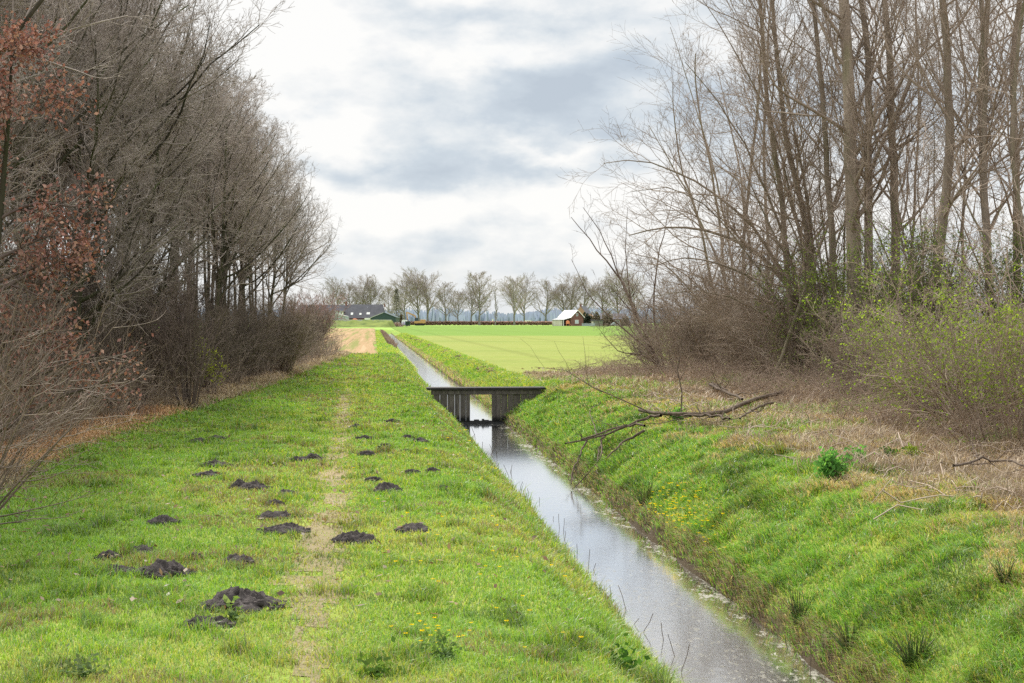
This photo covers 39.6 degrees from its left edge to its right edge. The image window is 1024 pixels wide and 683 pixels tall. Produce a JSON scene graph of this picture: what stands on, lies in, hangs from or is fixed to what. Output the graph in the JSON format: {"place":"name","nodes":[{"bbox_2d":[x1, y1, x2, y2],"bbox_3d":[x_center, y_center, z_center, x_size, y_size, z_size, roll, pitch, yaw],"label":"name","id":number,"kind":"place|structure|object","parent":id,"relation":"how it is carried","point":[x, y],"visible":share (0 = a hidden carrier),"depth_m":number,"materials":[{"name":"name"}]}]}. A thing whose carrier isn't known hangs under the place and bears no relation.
{"place":"outdoors","nodes":[
{"label":"outdoors","id":0,"kind":"place"},
{"bbox_2d":[158,328,377,353],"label":"stubble field","id":1,"kind":"structure","parent":0,"point":[364,341],"depth_m":143.47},
{"bbox_2d":[0,323,1023,682],"bbox_3d":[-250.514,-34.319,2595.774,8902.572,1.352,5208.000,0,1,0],"label":"ground","id":2,"kind":"structure","parent":0,"point":[688,565],"depth_m":10.43,"materials":[{"name":"plant"}]},
{"bbox_2d":[0,264,77,386],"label":"brown shrub","id":3,"kind":"object","parent":2,"relation":"on","point":[35,313],"visible":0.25,"depth_m":20.22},
{"bbox_2d":[0,218,81,421],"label":"bare shrub","id":4,"kind":"object","parent":2,"relation":"on","point":[28,332],"visible":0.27,"depth_m":17.70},
{"bbox_2d":[0,0,94,336],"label":"bare tree","id":5,"kind":"object","parent":2,"relation":"on","point":[6,234],"visible":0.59,"depth_m":17.76,"materials":[{"name":"brown plant"}]},
{"bbox_2d":[0,213,99,370],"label":"brown shrub","id":6,"kind":"object","parent":2,"relation":"on","point":[60,273],"visible":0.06,"depth_m":25.06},
{"bbox_2d":[0,0,100,325],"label":"bare tree","id":7,"kind":"object","parent":2,"relation":"on","point":[26,127],"visible":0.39,"depth_m":20.98,"materials":[{"name":"brown plant"}]},
{"bbox_2d":[0,223,116,457],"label":"bare shrub","id":8,"kind":"object","parent":2,"relation":"on","point":[23,335],"visible":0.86,"depth_m":14.48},
{"bbox_2d":[0,289,117,415],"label":"brown shrub","id":9,"kind":"object","parent":2,"relation":"on","point":[75,350],"visible":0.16,"depth_m":22.95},
{"bbox_2d":[0,8,153,447],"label":"oak tree","id":10,"kind":"object","parent":2,"relation":"on","point":[15,37],"visible":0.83,"depth_m":16.27,"materials":[{"name":"brown plant"}]},
{"bbox_2d":[0,0,160,130],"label":"bare tree","id":11,"kind":"object","parent":2,"relation":"on","point":[38,3],"visible":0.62,"depth_m":18.80,"materials":[{"name":"brown plant"}]},
{"bbox_2d":[0,281,165,531],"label":"bare shrub","id":12,"kind":"object","parent":2,"relation":"on","point":[17,446],"visible":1,"depth_m":9.89,"materials":[{"name":"plant"}]},
{"bbox_2d":[59,643,110,678],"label":"weed plant","id":13,"kind":"object","parent":2,"relation":"on","point":[79,660],"visible":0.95,"depth_m":6.77,"materials":[{"name":"green plant"}]},
{"bbox_2d":[6,0,176,253],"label":"bare tree","id":14,"kind":"object","parent":2,"relation":"on","point":[44,174],"visible":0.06,"depth_m":31.12,"materials":[{"name":"brown plant"}]},
{"bbox_2d":[5,0,183,332],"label":"bare tree","id":15,"kind":"object","parent":2,"relation":"on","point":[107,155],"visible":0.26,"depth_m":27.88,"materials":[{"name":"brown plant"}]},
{"bbox_2d":[51,307,138,408],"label":"brown shrub","id":16,"kind":"object","parent":2,"relation":"on","point":[107,339],"visible":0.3,"depth_m":26.15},
{"bbox_2d":[0,0,203,411],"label":"bare tree","id":17,"kind":"object","parent":2,"relation":"on","point":[117,278],"visible":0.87,"depth_m":24.45,"materials":[{"name":"brown plant"}]},
{"bbox_2d":[0,0,209,176],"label":"bare tree","id":18,"kind":"object","parent":2,"relation":"on","point":[77,117],"visible":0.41,"depth_m":25.07,"materials":[{"name":"brown plant"}]},
{"bbox_2d":[0,0,231,401],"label":"bare tree","id":19,"kind":"object","parent":2,"relation":"on","point":[66,155],"visible":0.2,"depth_m":27.62,"materials":[{"name":"brown plant"}]},
{"bbox_2d":[42,245,189,402],"bbox_3d":[-8.346,-0.351,28.982,3.628,3.341,4.369,-1,1,-36],"label":"brown shrub","id":20,"kind":"object","parent":2,"relation":"on","point":[141,298],"visible":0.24,"depth_m":28.81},
{"bbox_2d":[70,332,187,412],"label":"shrub","id":21,"kind":"object","parent":2,"relation":"on","point":[139,379],"visible":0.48,"depth_m":25.48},
{"bbox_2d":[38,1,229,382],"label":"bare tree","id":22,"kind":"object","parent":2,"relation":"on","point":[188,122],"visible":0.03,"depth_m":38.14,"materials":[{"name":"brown plant"}]},
{"bbox_2d":[52,53,222,319],"bbox_3d":[-9.545,-3.037,35.505,4.991,8.544,4.293,0,1,7],"label":"bare tree","id":23,"kind":"object","parent":2,"relation":"on","point":[183,171],"visible":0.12,"depth_m":35.52,"materials":[{"name":"brown plant"}]},
{"bbox_2d":[34,0,261,330],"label":"bare tree","id":24,"kind":"object","parent":2,"relation":"on","point":[219,134],"visible":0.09,"depth_m":36.95,"materials":[{"name":"brown plant"}]},
{"bbox_2d":[47,48,259,390],"bbox_3d":[-8.042,-2.658,31.698,4.579,7.862,3.674,0,1,26],"label":"bare tree","id":25,"kind":"object","parent":2,"relation":"on","point":[153,215],"visible":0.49,"depth_m":31.23,"materials":[{"name":"brown plant"}]},
{"bbox_2d":[15,0,294,310],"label":"bare tree","id":26,"kind":"object","parent":2,"relation":"on","point":[191,82],"visible":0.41,"depth_m":29.28,"materials":[{"name":"brown plant"}]},
{"bbox_2d":[57,0,265,388],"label":"bare tree","id":27,"kind":"object","parent":2,"relation":"on","point":[176,5],"visible":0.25,"depth_m":33.45,"materials":[{"name":"brown plant"}]},
{"bbox_2d":[133,558,195,579],"bbox_3d":[-2.337,1.533,9.565,0.423,0.153,0.367,0,1,-31],"label":"molehill","id":28,"kind":"object","parent":2,"relation":"on","point":[173,567],"visible":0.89,"depth_m":9.49,"materials":[{"name":"soil"}]},
{"bbox_2d":[118,301,223,397],"bbox_3d":[-7.180,0.201,29.452,2.383,2.194,2.869,0,1,0],"label":"brown shrub","id":29,"kind":"object","parent":2,"relation":"on","point":[161,335],"visible":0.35,"depth_m":29.17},
{"bbox_2d":[0,350,351,495],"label":"dead grass","id":30,"kind":"structure","parent":2,"relation":"on","point":[224,393],"depth_m":25.03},
{"bbox_2d":[0,305,356,447],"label":"twiggy undergrowth","id":31,"kind":"object","parent":2,"relation":"on","point":[331,348],"visible":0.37,"depth_m":24.50,"materials":[{"name":"plant"}]},
{"bbox_2d":[91,4,271,325],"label":"bare tree","id":32,"kind":"object","parent":2,"relation":"on","point":[223,82],"visible":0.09,"depth_m":42.30,"materials":[{"name":"brown plant"}]},
{"bbox_2d":[137,229,267,407],"bbox_3d":[-6.028,-0.420,27.526,2.961,3.509,2.072,1,1,41],"label":"shrub","id":33,"kind":"object","parent":2,"relation":"on","point":[184,344],"visible":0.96,"depth_m":27.47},
{"bbox_2d":[165,51,245,320],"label":"slender tree","id":34,"kind":"object","parent":2,"relation":"on","point":[208,264],"visible":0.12,"depth_m":41.76,"materials":[{"name":"brown plant"}]},
{"bbox_2d":[151,254,268,350],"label":"brown shrub","id":35,"kind":"object","parent":2,"relation":"on","point":[230,294],"visible":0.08,"depth_m":42.56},
{"bbox_2d":[178,85,248,377],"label":"slender tree","id":36,"kind":"object","parent":2,"relation":"on","point":[205,281],"visible":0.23,"depth_m":41.15,"materials":[{"name":"brown plant"}]},
{"bbox_2d":[174,289,265,387],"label":"brown shrub","id":37,"kind":"object","parent":2,"relation":"on","point":[221,335],"visible":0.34,"depth_m":33.40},
{"bbox_2d":[182,293,286,382],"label":"brown shrub","id":38,"kind":"object","parent":2,"relation":"on","point":[250,357],"visible":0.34,"depth_m":36.88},
{"bbox_2d":[175,84,308,302],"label":"bare tree","id":39,"kind":"object","parent":2,"relation":"on","point":[252,211],"visible":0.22,"depth_m":44.07,"materials":[{"name":"brown plant"}]},
{"bbox_2d":[199,586,286,614],"bbox_3d":[-1.589,1.531,8.421,0.511,0.173,0.450,0,1,29],"label":"molehill","id":40,"kind":"object","parent":2,"relation":"on","point":[249,599],"visible":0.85,"depth_m":8.36,"materials":[{"name":"soil"}]},
{"bbox_2d":[166,68,333,321],"bbox_3d":[-7.752,-3.156,39.248,5.196,8.684,4.317,0,1,5],"label":"bare tree","id":41,"kind":"object","parent":2,"relation":"on","point":[238,179],"visible":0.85,"depth_m":39.18,"materials":[{"name":"brown plant"}]},
{"bbox_2d":[211,302,312,375],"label":"brown shrub","id":42,"kind":"object","parent":2,"relation":"on","point":[273,344],"visible":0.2,"depth_m":40.43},
{"bbox_2d":[196,109,334,316],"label":"bare tree","id":43,"kind":"object","parent":2,"relation":"on","point":[279,256],"visible":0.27,"depth_m":48.12,"materials":[{"name":"brown plant"}]},
{"bbox_2d":[205,123,326,302],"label":"bare tree","id":44,"kind":"object","parent":2,"relation":"on","point":[273,229],"visible":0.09,"depth_m":54.13,"materials":[{"name":"brown plant"}]},
{"bbox_2d":[227,296,310,371],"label":"brown shrub","id":45,"kind":"object","parent":2,"relation":"on","point":[284,335],"visible":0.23,"depth_m":43.91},
{"bbox_2d":[228,283,331,371],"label":"round shrub","id":46,"kind":"object","parent":2,"relation":"on","point":[299,345],"visible":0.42,"depth_m":44.75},
{"bbox_2d":[238,156,342,321],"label":"bare tree","id":47,"kind":"object","parent":2,"relation":"on","point":[289,265],"visible":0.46,"depth_m":58.94,"materials":[{"name":"brown plant"}]},
{"bbox_2d":[260,171,336,314],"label":"bare tree","id":48,"kind":"object","parent":2,"relation":"on","point":[286,281],"visible":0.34,"depth_m":65.23,"materials":[{"name":"brown plant"}]},
{"bbox_2d":[274,288,349,346],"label":"shrub","id":49,"kind":"object","parent":2,"relation":"on","point":[323,307],"visible":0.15,"depth_m":77.65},
{"bbox_2d":[267,389,358,682],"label":"footpath","id":50,"kind":"structure","parent":2,"relation":"on","point":[313,547],"depth_m":9.82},
{"bbox_2d":[299,301,384,319],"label":"farmhouse","id":51,"kind":"object","parent":2,"relation":"on","point":[359,311],"visible":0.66,"depth_m":602.62,"materials":[{"name":"brick"}]},
{"bbox_2d":[330,530,377,544],"bbox_3d":[-1.233,1.524,11.007,0.414,0.139,0.348,0,1,0],"label":"molehill","id":52,"kind":"object","parent":2,"relation":"on","point":[353,536],"visible":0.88,"depth_m":10.96,"materials":[{"name":"soil"}]},
{"bbox_2d":[351,636,402,677],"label":"weed plant","id":53,"kind":"object","parent":2,"relation":"on","point":[366,662],"visible":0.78,"depth_m":6.80,"materials":[{"name":"green plant"}]},
{"bbox_2d":[386,266,431,320],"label":"distant tree","id":54,"kind":"object","parent":2,"relation":"on","point":[407,297],"visible":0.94,"depth_m":649.33,"materials":[{"name":"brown plant"}]},
{"bbox_2d":[403,270,447,320],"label":"distant tree","id":55,"kind":"object","parent":2,"relation":"on","point":[428,286],"visible":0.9,"depth_m":648.45,"materials":[{"name":"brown plant"}]},
{"bbox_2d":[389,334,491,420],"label":"water","id":56,"kind":"structure","parent":2,"relation":"in","point":[433,376],"depth_m":63.62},
{"bbox_2d":[411,629,473,665],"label":"weed plant","id":57,"kind":"object","parent":2,"relation":"on","point":[449,649],"visible":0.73,"depth_m":7.21,"materials":[{"name":"green plant"}]},
{"bbox_2d":[375,330,566,408],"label":"bank grass","id":58,"kind":"structure","parent":2,"relation":"on","point":[459,372],"depth_m":62.71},
{"bbox_2d":[451,270,498,324],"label":"distant tree","id":59,"kind":"object","parent":2,"relation":"on","point":[481,292],"visible":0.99,"depth_m":635.65,"materials":[{"name":"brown plant"}]},
{"bbox_2d":[410,321,551,324],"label":"hedge","id":60,"kind":"object","parent":2,"relation":"on","point":[483,322],"visible":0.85,"depth_m":639.32,"materials":[{"name":"brown plant"}]},
{"bbox_2d":[426,386,545,423],"bbox_3d":[-0.677,1.830,36.578,3.040,1.312,0.610,0,1,-6],"label":"plank weir","id":61,"kind":"object","parent":2,"relation":"on","point":[505,400],"visible":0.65,"depth_m":36.31,"materials":[{"name":"black wood"}]},
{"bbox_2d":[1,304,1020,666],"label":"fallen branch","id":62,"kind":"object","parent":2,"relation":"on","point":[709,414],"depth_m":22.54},
{"bbox_2d":[491,274,530,324],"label":"distant tree","id":63,"kind":"object","parent":2,"relation":"on","point":[510,290],"visible":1,"depth_m":630.79,"materials":[{"name":"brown plant"}]},
{"bbox_2d":[200,306,981,322],"bbox_3d":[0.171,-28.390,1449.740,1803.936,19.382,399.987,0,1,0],"label":"woodland","id":64,"kind":"object","parent":2,"relation":"on","point":[438,315],"visible":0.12,"depth_m":1264.36,"materials":[{"name":"plant"}]},
{"bbox_2d":[569,188,690,367],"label":"leaning shrub","id":65,"kind":"object","parent":2,"relation":"on","point":[629,296],"visible":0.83,"depth_m":46.47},
{"bbox_2d":[585,291,699,372],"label":"brown shrub","id":66,"kind":"object","parent":2,"relation":"on","point":[636,342],"visible":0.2,"depth_m":49.78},
{"bbox_2d":[610,263,752,373],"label":"brown shrub","id":67,"kind":"object","parent":2,"relation":"on","point":[668,335],"visible":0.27,"depth_m":44.56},
{"bbox_2d":[581,0,840,367],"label":"arching tree","id":68,"kind":"object","parent":2,"relation":"on","point":[697,218],"visible":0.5,"depth_m":39.99,"materials":[{"name":"beige plant"}]},
{"bbox_2d":[621,243,803,371],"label":"brown shrub","id":69,"kind":"object","parent":2,"relation":"on","point":[696,340],"visible":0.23,"depth_m":41.03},
{"bbox_2d":[668,31,776,361],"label":"bare tree","id":70,"kind":"object","parent":2,"relation":"on","point":[700,114],"visible":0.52,"depth_m":41.73,"materials":[{"name":"beige plant"}]},
{"bbox_2d":[479,377,1023,682],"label":"bank grass","id":71,"kind":"structure","parent":2,"relation":"on","point":[957,521],"depth_m":13.17,"materials":[{"name":"plant"}]},
{"bbox_2d":[672,241,842,373],"bbox_3d":[6.739,-0.799,37.909,4.968,4.021,5.832,0,1,-6],"label":"brown shrub","id":72,"kind":"object","parent":2,"relation":"on","point":[741,308],"visible":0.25,"depth_m":37.42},
{"bbox_2d":[696,0,821,368],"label":"bare tree","id":73,"kind":"object","parent":2,"relation":"on","point":[751,151],"visible":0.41,"depth_m":37.59,"materials":[{"name":"beige plant"}]},
{"bbox_2d":[666,0,877,374],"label":"bare tree","id":74,"kind":"object","parent":2,"relation":"on","point":[775,163],"visible":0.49,"depth_m":33.65,"materials":[{"name":"beige plant"}]},
{"bbox_2d":[523,364,1023,545],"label":"withered grass","id":75,"kind":"structure","parent":2,"relation":"on","point":[948,455],"depth_m":18.78,"materials":[{"name":"plant"}]},
{"bbox_2d":[659,0,887,374],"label":"bare tree","id":76,"kind":"object","parent":2,"relation":"on","point":[795,172],"visible":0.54,"depth_m":32.98,"materials":[{"name":"beige plant"}]},
{"bbox_2d":[530,373,1023,519],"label":"broken twigs","id":77,"kind":"object","parent":2,"relation":"on","point":[801,416],"visible":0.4,"depth_m":17.73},
{"bbox_2d":[716,0,844,364],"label":"bare tree","id":78,"kind":"object","parent":2,"relation":"on","point":[765,204],"visible":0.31,"depth_m":36.06,"materials":[{"name":"beige plant"}]},
{"bbox_2d":[671,243,902,377],"bbox_3d":[6.575,-0.655,33.989,5.265,3.851,4.829,0,1,-30],"label":"brown shrub","id":79,"kind":"object","parent":2,"relation":"on","point":[743,335],"visible":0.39,"depth_m":33.70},
{"bbox_2d":[551,333,1023,449],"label":"bramble undergrowth","id":80,"kind":"object","parent":2,"relation":"on","point":[780,377],"visible":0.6,"depth_m":27.56,"materials":[{"name":"plant"}]},
{"bbox_2d":[557,0,900,360],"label":"arching tree","id":81,"kind":"object","parent":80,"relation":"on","point":[777,260],"visible":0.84,"depth_m":33.78,"materials":[{"name":"beige plant"}]},
{"bbox_2d":[683,35,918,371],"bbox_3d":[6.948,-3.224,32.887,6.292,7.904,5.088,0,1,0],"label":"thin stemmed tree","id":82,"kind":"object","parent":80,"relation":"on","point":[810,220],"visible":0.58,"depth_m":32.79,"materials":[{"name":"beige plant"}]},
{"bbox_2d":[710,0,937,352],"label":"bare tree","id":83,"kind":"object","parent":2,"relation":"on","point":[825,153],"visible":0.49,"depth_m":31.61,"materials":[{"name":"beige plant"}]},
{"bbox_2d":[746,252,906,375],"bbox_3d":[7.648,-0.546,34.335,4.365,3.424,3.670,0,1,23],"label":"green shrub","id":84,"kind":"object","parent":2,"relation":"on","point":[784,319],"visible":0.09,"depth_m":34.35,"materials":[{"name":"green plant"}]},
{"bbox_2d":[813,446,857,479],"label":"leafy herb","id":85,"kind":"object","parent":2,"relation":"on","point":[827,467],"visible":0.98,"depth_m":14.97,"materials":[{"name":"green plant"}]},
{"bbox_2d":[772,0,924,376],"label":"bare tree","id":86,"kind":"object","parent":2,"relation":"on","point":[823,237],"visible":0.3,"depth_m":32.19,"materials":[{"name":"beige plant"}]},
{"bbox_2d":[773,0,953,367],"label":"bare tree","id":87,"kind":"object","parent":2,"relation":"on","point":[866,49],"visible":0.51,"depth_m":30.66,"materials":[{"name":"beige plant"}]},
{"bbox_2d":[752,209,979,378],"bbox_3d":[7.370,-0.809,30.662,4.620,4.011,4.855,-1,1,-35],"label":"green shrub","id":88,"kind":"object","parent":2,"relation":"on","point":[808,324],"visible":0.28,"depth_m":30.21,"materials":[{"name":"green plant"}]},
{"bbox_2d":[729,0,1010,378],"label":"bare tree","id":89,"kind":"object","parent":2,"relation":"on","point":[848,64],"visible":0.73,"depth_m":30.05,"materials":[{"name":"beige plant"}]},
{"bbox_2d":[786,288,975,400],"bbox_3d":[6.737,0.110,25.604,3.499,2.413,2.981,0,1,-28],"label":"brown shrub","id":90,"kind":"object","parent":2,"relation":"on","point":[840,351],"visible":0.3,"depth_m":25.57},
{"bbox_2d":[788,0,1000,332],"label":"bare tree","id":91,"kind":"object","parent":2,"relation":"on","point":[895,230],"visible":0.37,"depth_m":31.03,"materials":[{"name":"beige plant"}]},
{"bbox_2d":[774,63,1015,312],"bbox_3d":[8.209,-2.509,29.102,4.445,6.662,4.685,-1,1,-32],"label":"thin stemmed tree","id":92,"kind":"object","parent":2,"relation":"on","point":[902,187],"visible":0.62,"depth_m":29.27,"materials":[{"name":"beige plant"}]},
{"bbox_2d":[802,235,1023,446],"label":"fresh green shrub","id":93,"kind":"object","parent":2,"relation":"on","point":[989,375],"visible":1,"depth_m":17.47,"materials":[{"name":"green plant"}]},
{"bbox_2d":[802,204,1023,372],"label":"green shrub","id":94,"kind":"object","parent":2,"relation":"on","point":[883,246],"visible":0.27,"depth_m":26.95,"materials":[{"name":"green plant"}]},
{"bbox_2d":[880,627,946,668],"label":"rush clump","id":95,"kind":"object","parent":2,"relation":"on","point":[908,658],"visible":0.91,"depth_m":9.49,"materials":[{"name":"green plant"}]},
{"bbox_2d":[852,0,981,372],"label":"bare tree","id":96,"kind":"object","parent":2,"relation":"on","point":[918,145],"visible":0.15,"depth_m":33.12,"materials":[{"name":"beige plant"}]},
{"bbox_2d":[819,255,1023,433],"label":"fresh green shrub","id":97,"kind":"object","parent":2,"relation":"on","point":[900,346],"visible":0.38,"depth_m":20.51,"materials":[{"name":"green plant"}]},
{"bbox_2d":[821,0,1023,369],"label":"bare tree","id":98,"kind":"object","parent":2,"relation":"on","point":[948,186],"visible":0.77,"depth_m":26.95,"materials":[{"name":"beige plant"}]},
{"bbox_2d":[842,197,1023,388],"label":"green shrub","id":99,"kind":"object","parent":2,"relation":"on","point":[1012,276],"visible":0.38,"depth_m":25.20,"materials":[{"name":"green plant"}]},
{"bbox_2d":[845,0,1023,334],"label":"bare tree","id":100,"kind":"object","parent":2,"relation":"on","point":[985,208],"visible":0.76,"depth_m":26.58,"materials":[{"name":"beige plant"}]},
{"bbox_2d":[855,0,1023,302],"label":"bare tree","id":101,"kind":"object","parent":2,"relation":"on","point":[940,77],"visible":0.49,"depth_m":28.29,"materials":[{"name":"beige plant"}]},
{"bbox_2d":[861,301,1023,422],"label":"brown shrub","id":102,"kind":"object","parent":2,"relation":"on","point":[1010,358],"visible":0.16,"depth_m":20.54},
{"bbox_2d":[888,52,1023,398],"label":"arching tree","id":103,"kind":"object","parent":2,"relation":"on","point":[985,251],"visible":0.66,"depth_m":21.73,"materials":[{"name":"beige plant"}]},
{"bbox_2d":[894,0,1023,315],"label":"bare tree","id":104,"kind":"object","parent":2,"relation":"on","point":[1008,141],"visible":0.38,"depth_m":28.33,"materials":[{"name":"beige plant"}]},
{"bbox_2d":[905,1,1012,318],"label":"bare tree","id":105,"kind":"object","parent":2,"relation":"on","point":[979,215],"visible":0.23,"depth_m":30.81,"materials":[{"name":"beige plant"}]},
{"bbox_2d":[899,0,1023,260],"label":"bare tree","id":106,"kind":"object","parent":2,"relation":"on","point":[1013,150],"visible":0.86,"depth_m":25.96,"materials":[{"name":"beige plant"}]},
{"bbox_2d":[0,0,1023,314],"label":"sky","id":107,"kind":"structure","parent":0,"point":[440,134],"materials":[{"name":"white"}]},
{"bbox_2d":[461,424,833,682],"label":"ditch water","id":108,"kind":"structure","parent":0,"point":[682,604],"depth_m":13.90,"materials":[{"name":"liquid"}]},
{"bbox_2d":[391,326,974,335],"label":"crop field","id":109,"kind":"structure","parent":0,"point":[500,330],"depth_m":302.17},
{"bbox_2d":[418,336,982,378],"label":"crop field","id":110,"kind":"structure","parent":0,"point":[513,353],"depth_m":99.53,"materials":[{"name":"plant"}]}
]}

